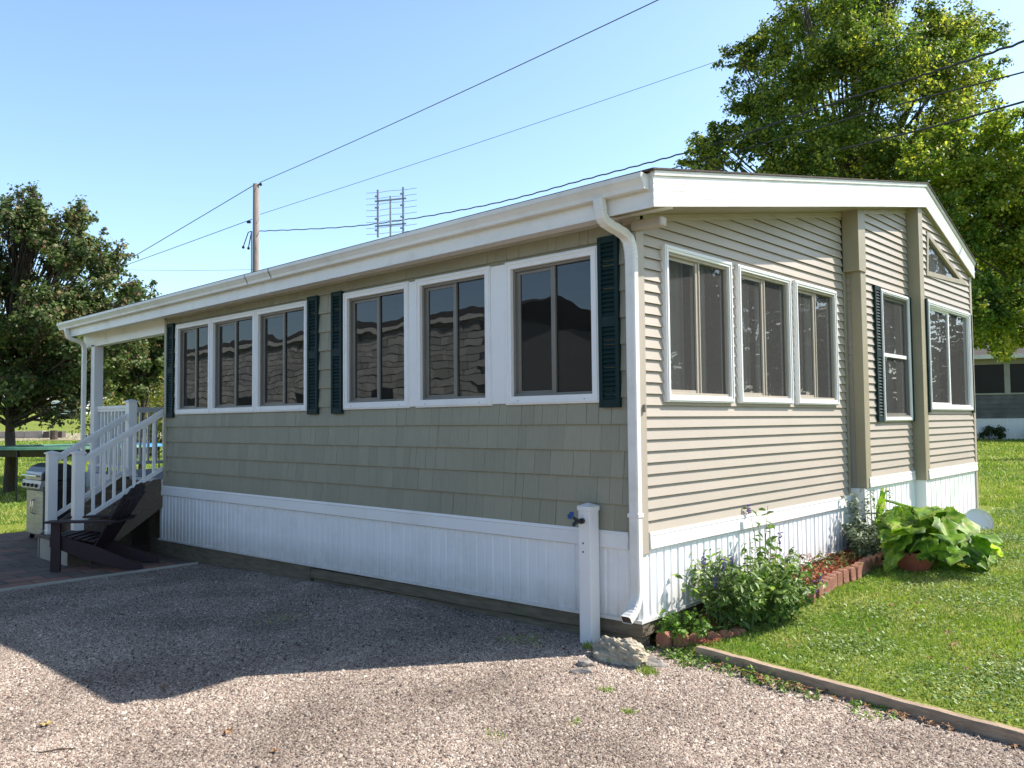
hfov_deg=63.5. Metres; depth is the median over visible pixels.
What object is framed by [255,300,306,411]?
window
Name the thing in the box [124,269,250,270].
overhead wire
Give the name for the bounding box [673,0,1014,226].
maple tree
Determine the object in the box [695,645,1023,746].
landscape timber
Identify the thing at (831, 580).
edging brick
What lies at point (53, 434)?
tree stump
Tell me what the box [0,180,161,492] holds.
maple tree
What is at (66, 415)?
parked trailer
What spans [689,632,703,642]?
edging brick
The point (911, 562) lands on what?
terracotta pot
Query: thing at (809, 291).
window
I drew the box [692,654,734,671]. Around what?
weed
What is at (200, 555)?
foundation timber
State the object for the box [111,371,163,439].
shrub
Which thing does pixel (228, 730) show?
fallen leaf
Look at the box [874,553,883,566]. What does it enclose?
edging brick
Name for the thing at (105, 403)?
shrub
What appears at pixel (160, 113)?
sky
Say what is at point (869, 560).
edging brick
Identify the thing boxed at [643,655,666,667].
rock
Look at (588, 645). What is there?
grass tuft
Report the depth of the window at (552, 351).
6.79 m
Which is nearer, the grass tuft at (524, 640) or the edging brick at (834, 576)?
the grass tuft at (524, 640)
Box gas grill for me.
[21,463,71,537]
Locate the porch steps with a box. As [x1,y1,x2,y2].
[36,399,163,565]
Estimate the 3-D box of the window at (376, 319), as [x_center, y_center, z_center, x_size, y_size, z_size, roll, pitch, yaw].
[-1.357,-0.361,8.358,1.060,1.225,0.102,-3,-4,43]
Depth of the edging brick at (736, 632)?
6.17 m
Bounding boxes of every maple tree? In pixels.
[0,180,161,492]
[86,298,163,468]
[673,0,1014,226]
[893,93,1023,362]
[964,252,1021,342]
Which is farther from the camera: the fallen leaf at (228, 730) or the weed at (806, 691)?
the weed at (806, 691)
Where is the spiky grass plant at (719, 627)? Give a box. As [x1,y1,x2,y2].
[707,615,743,638]
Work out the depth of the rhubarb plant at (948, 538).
7.95 m
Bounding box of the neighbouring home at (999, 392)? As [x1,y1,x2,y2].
[973,345,1023,439]
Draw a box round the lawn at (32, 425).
[0,399,1023,747]
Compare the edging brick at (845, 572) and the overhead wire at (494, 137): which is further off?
the overhead wire at (494, 137)
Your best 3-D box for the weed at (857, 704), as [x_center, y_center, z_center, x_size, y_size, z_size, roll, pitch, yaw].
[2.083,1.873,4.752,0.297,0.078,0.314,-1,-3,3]
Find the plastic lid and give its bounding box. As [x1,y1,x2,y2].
[965,508,993,529]
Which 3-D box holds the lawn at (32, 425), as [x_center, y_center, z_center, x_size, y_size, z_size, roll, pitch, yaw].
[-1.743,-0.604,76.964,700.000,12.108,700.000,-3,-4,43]
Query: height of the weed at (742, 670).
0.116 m
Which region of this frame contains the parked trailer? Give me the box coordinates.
[45,401,88,418]
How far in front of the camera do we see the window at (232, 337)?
10.36 m
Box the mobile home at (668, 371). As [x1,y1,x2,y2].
[56,167,978,624]
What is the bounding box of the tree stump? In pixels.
[50,430,57,439]
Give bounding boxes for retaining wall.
[0,431,42,437]
[43,431,49,437]
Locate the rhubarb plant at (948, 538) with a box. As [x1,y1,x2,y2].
[873,487,1003,574]
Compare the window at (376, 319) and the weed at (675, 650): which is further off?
the window at (376, 319)
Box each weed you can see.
[644,646,669,656]
[657,644,694,658]
[667,649,709,667]
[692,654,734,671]
[718,657,758,676]
[745,668,785,687]
[776,678,827,700]
[845,697,900,720]
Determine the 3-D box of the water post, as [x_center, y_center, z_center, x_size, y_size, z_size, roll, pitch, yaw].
[0.544,1.458,6.288,0.153,1.105,0.223,-3,-4,43]
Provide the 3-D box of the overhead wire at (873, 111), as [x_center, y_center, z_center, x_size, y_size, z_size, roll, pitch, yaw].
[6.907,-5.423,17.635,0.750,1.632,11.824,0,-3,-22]
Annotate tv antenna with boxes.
[366,187,414,237]
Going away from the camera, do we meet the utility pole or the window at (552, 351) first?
the window at (552, 351)
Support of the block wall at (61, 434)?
on the lawn at (32, 425)
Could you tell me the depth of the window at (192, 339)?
11.08 m
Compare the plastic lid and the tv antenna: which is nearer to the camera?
the plastic lid
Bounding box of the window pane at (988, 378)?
[974,364,1023,392]
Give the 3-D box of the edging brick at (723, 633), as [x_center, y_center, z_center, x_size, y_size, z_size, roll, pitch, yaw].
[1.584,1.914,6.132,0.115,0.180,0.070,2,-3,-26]
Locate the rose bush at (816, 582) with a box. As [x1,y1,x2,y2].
[766,552,827,601]
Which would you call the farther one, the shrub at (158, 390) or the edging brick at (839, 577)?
the shrub at (158, 390)
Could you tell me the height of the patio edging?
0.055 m
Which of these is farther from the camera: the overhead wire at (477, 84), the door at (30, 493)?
the overhead wire at (477, 84)
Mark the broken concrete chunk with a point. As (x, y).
(628, 652)
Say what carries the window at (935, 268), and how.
in the mobile home at (668, 371)
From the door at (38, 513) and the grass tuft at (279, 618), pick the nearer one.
the grass tuft at (279, 618)
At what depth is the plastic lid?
10.12 m
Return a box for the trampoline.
[0,443,161,500]
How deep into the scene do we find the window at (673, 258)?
6.95 m
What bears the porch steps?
on the patio
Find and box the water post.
[567,503,599,644]
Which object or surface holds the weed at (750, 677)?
on the gravel drive
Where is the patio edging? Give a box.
[0,562,197,591]
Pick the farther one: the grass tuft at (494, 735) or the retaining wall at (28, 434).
the retaining wall at (28, 434)
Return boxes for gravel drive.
[0,564,1023,767]
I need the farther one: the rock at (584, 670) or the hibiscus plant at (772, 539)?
the hibiscus plant at (772, 539)
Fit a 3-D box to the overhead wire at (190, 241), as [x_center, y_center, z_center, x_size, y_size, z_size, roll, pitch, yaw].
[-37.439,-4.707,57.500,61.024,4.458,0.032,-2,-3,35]
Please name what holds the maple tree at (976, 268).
on the lawn at (32, 425)
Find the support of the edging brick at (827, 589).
on the lawn at (32, 425)
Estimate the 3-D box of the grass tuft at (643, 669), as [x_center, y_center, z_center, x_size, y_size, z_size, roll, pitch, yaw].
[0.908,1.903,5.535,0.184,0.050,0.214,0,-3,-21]
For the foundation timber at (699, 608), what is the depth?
6.53 m
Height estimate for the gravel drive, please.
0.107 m
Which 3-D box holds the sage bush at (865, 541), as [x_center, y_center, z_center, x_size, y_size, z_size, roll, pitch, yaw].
[3.820,1.482,8.710,0.730,0.753,0.808,-1,-3,1]
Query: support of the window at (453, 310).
in the mobile home at (668, 371)
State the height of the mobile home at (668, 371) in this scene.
4.798 m
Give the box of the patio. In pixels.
[0,531,199,588]
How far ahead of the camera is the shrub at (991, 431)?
28.90 m
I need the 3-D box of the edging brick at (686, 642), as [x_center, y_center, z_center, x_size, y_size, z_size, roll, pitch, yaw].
[1.247,1.915,6.075,0.115,0.180,0.070,2,2,24]
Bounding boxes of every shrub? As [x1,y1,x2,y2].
[69,392,158,442]
[87,372,163,455]
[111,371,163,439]
[978,424,1006,439]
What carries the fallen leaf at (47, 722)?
on the gravel drive
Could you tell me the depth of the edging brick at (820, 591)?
7.15 m
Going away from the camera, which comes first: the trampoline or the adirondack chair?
the adirondack chair
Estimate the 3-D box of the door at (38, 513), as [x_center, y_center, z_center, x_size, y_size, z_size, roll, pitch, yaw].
[-7.414,2.016,12.926,0.365,0.680,0.070,-3,-4,43]
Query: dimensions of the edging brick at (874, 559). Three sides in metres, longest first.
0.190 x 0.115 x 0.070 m
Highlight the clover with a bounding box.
[747,501,1023,720]
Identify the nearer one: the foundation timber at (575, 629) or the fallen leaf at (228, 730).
the fallen leaf at (228, 730)
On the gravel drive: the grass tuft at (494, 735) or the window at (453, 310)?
the grass tuft at (494, 735)
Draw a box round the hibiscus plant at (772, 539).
[742,504,783,589]
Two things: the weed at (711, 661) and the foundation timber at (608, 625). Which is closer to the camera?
the weed at (711, 661)
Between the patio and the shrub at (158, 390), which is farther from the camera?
the shrub at (158, 390)
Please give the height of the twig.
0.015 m
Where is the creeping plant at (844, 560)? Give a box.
[803,549,883,574]
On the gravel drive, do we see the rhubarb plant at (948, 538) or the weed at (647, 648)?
the weed at (647, 648)
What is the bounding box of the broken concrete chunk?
[592,635,648,668]
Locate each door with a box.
[26,489,34,533]
[32,491,43,533]
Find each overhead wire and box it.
[82,219,251,280]
[84,185,252,285]
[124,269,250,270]
[259,40,1023,231]
[260,0,657,182]
[260,0,890,214]
[674,71,1023,167]
[839,101,1023,149]
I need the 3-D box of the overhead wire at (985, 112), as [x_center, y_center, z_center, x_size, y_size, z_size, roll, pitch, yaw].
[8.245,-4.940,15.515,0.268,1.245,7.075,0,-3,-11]
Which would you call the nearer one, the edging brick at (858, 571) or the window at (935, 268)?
the edging brick at (858, 571)
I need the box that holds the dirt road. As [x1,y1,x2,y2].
[0,433,161,440]
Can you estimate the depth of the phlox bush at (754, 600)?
6.33 m
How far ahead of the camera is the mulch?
7.96 m
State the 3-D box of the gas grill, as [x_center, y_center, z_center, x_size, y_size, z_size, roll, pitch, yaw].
[-7.391,1.870,13.235,1.200,1.200,0.625,-3,-4,43]
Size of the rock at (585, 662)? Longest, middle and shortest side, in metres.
0.122 x 0.118 x 0.092 m
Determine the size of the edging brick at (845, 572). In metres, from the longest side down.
0.190 x 0.115 x 0.070 m
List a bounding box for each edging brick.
[656,631,672,651]
[673,634,688,649]
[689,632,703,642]
[704,631,720,640]
[718,629,734,638]
[731,627,745,635]
[802,588,814,602]
[816,584,823,598]
[820,579,829,594]
[823,576,833,591]
[826,573,836,588]
[831,571,842,585]
[837,568,848,583]
[845,566,855,581]
[851,564,861,579]
[854,562,864,576]
[858,559,868,572]
[862,557,871,571]
[868,555,877,566]
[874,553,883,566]
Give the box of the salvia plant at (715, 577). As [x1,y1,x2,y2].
[700,548,743,628]
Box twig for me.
[38,748,74,753]
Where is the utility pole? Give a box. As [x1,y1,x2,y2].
[242,183,261,271]
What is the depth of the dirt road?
46.08 m
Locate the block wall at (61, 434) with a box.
[58,431,65,437]
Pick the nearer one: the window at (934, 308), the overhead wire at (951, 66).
the window at (934, 308)
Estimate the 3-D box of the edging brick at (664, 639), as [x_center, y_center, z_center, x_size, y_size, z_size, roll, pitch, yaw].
[1.130,1.918,6.116,0.115,0.180,0.070,-7,-7,44]
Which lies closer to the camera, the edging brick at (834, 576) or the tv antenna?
the edging brick at (834, 576)
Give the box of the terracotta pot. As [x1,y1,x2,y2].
[897,550,933,572]
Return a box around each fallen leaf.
[39,720,52,725]
[223,725,233,733]
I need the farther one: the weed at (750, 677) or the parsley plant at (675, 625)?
the parsley plant at (675, 625)
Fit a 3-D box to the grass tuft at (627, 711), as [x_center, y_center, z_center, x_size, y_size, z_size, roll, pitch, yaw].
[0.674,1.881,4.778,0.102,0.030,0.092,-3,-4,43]
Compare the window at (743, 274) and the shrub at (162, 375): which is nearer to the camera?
the window at (743, 274)
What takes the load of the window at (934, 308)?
in the mobile home at (668, 371)
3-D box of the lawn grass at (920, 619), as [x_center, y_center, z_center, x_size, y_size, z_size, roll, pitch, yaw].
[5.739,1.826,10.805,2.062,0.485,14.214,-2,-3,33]
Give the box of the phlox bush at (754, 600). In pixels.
[672,546,830,631]
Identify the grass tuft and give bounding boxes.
[255,612,305,623]
[475,728,507,746]
[496,630,548,647]
[580,639,595,649]
[596,685,615,692]
[620,707,639,713]
[637,663,659,676]
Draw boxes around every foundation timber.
[150,537,315,580]
[311,568,650,637]
[314,578,649,647]
[650,559,822,633]
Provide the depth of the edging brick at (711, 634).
6.06 m
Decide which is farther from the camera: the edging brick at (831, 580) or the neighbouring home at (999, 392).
the neighbouring home at (999, 392)
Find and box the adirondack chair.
[43,482,158,571]
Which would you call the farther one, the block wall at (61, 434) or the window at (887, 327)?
the block wall at (61, 434)
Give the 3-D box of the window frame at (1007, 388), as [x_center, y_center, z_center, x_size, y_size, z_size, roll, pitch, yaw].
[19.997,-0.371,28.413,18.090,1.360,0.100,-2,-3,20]
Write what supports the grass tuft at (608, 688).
on the gravel drive
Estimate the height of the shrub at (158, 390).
4.091 m
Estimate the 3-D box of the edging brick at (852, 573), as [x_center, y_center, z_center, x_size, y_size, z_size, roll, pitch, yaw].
[3.160,1.803,7.739,0.070,0.190,0.115,-4,-2,43]
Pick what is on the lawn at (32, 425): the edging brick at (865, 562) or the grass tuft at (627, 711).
the edging brick at (865, 562)
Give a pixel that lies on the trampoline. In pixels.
(33, 450)
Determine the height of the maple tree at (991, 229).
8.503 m
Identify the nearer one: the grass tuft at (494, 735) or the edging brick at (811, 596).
the grass tuft at (494, 735)
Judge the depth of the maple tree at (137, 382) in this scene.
24.70 m
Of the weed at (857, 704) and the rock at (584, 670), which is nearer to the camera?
the weed at (857, 704)
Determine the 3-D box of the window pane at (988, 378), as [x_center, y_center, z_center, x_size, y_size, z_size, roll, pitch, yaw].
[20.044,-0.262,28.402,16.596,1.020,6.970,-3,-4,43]
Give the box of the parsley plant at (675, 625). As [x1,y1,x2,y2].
[654,607,711,647]
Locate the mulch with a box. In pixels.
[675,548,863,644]
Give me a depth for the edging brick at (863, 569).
7.91 m
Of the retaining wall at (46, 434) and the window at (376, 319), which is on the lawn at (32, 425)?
the retaining wall at (46, 434)
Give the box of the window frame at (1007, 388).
[974,358,1023,394]
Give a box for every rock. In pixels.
[569,667,592,673]
[577,657,594,666]
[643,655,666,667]
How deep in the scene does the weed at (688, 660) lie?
5.77 m
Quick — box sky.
[0,0,1023,399]
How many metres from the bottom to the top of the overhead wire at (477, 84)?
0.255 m
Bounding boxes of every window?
[175,318,210,414]
[210,310,254,413]
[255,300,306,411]
[343,281,410,409]
[415,266,492,407]
[505,246,598,404]
[660,244,734,402]
[733,264,793,403]
[791,280,839,404]
[881,289,912,420]
[923,231,967,285]
[928,300,973,410]
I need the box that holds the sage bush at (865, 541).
[840,489,891,557]
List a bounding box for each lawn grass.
[705,482,1023,726]

